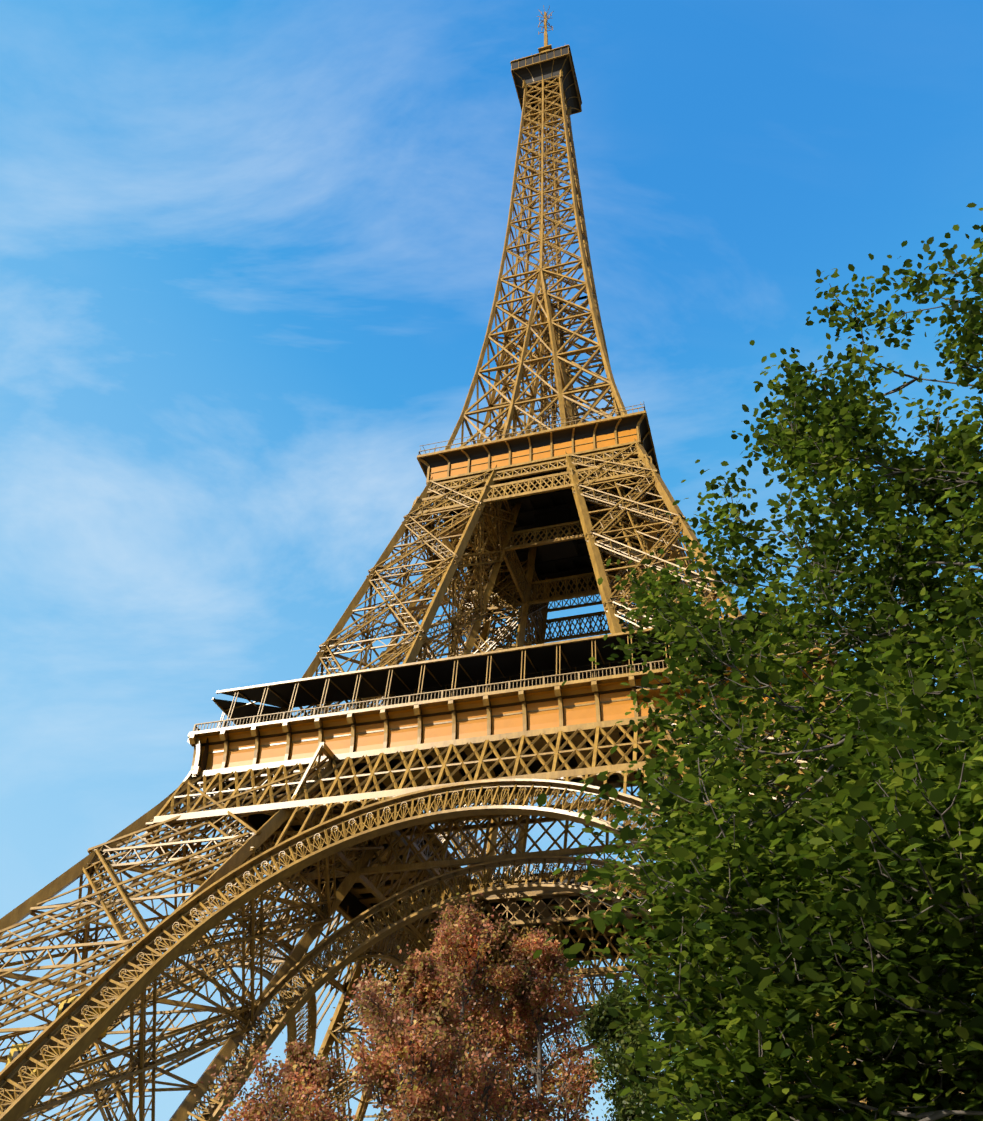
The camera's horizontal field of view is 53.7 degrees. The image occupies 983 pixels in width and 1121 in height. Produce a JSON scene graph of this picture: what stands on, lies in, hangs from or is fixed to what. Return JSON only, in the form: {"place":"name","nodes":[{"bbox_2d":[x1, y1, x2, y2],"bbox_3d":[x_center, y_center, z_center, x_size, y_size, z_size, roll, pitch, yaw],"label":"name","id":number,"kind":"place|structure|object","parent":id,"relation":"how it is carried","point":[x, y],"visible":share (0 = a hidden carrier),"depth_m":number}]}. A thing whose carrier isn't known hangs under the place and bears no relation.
{"place":"outdoors","nodes":[
{"label":"outdoors","id":0,"kind":"place"},
{"bbox_2d":[194,1016,358,1120],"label":"autumn tree","id":1,"kind":"object","parent":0,"point":[312,1068],"depth_m":29.95},
{"bbox_2d":[196,447,425,917],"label":"pale tower","id":2,"kind":"structure","parent":0,"point":[252,824],"depth_m":123.07},
{"bbox_2d":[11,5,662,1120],"bbox_3d":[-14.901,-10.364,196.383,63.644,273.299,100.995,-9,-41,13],"label":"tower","id":3,"kind":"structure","parent":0,"point":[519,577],"depth_m":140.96},
{"bbox_2d":[333,931,499,1120],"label":"autumn tree","id":4,"kind":"object","parent":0,"point":[422,967],"depth_m":27.06},
{"bbox_2d":[354,893,542,1120],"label":"autumn tree","id":5,"kind":"object","parent":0,"point":[457,929],"depth_m":31.80},
{"bbox_2d":[0,75,908,1120],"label":"tower","id":6,"kind":"structure","parent":0,"point":[124,981],"depth_m":103.79},
{"bbox_2d":[5,996,110,1086],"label":"lift cab","id":7,"kind":"object","parent":6,"relation":"on","point":[18,1047],"visible":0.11,"depth_m":86.98},
{"bbox_2d":[0,0,982,1120],"label":"sky","id":8,"kind":"structure","parent":0,"point":[251,251]},
{"bbox_2d":[193,404,820,730],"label":"railing","id":9,"kind":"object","parent":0,"point":[413,695],"depth_m":107.73},
{"bbox_2d":[198,429,821,769],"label":"fascia","id":10,"kind":"structure","parent":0,"point":[616,710],"depth_m":105.46},
{"bbox_2d":[463,917,604,1120],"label":"autumn tree","id":11,"kind":"object","parent":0,"point":[535,993],"depth_m":31.75},
{"bbox_2d":[567,982,675,1120],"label":"green tree","id":12,"kind":"object","parent":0,"point":[601,1018],"depth_m":29.29},
{"bbox_2d":[347,99,959,1120],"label":"tower","id":13,"kind":"structure","parent":0,"point":[571,915],"depth_m":151.81},
{"bbox_2d":[539,75,963,1110],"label":"tower","id":14,"kind":"structure","parent":0,"point":[661,525],"depth_m":142.46},
{"bbox_2d":[522,202,982,1120],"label":"tree","id":15,"kind":"object","parent":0,"point":[852,790],"depth_m":8.19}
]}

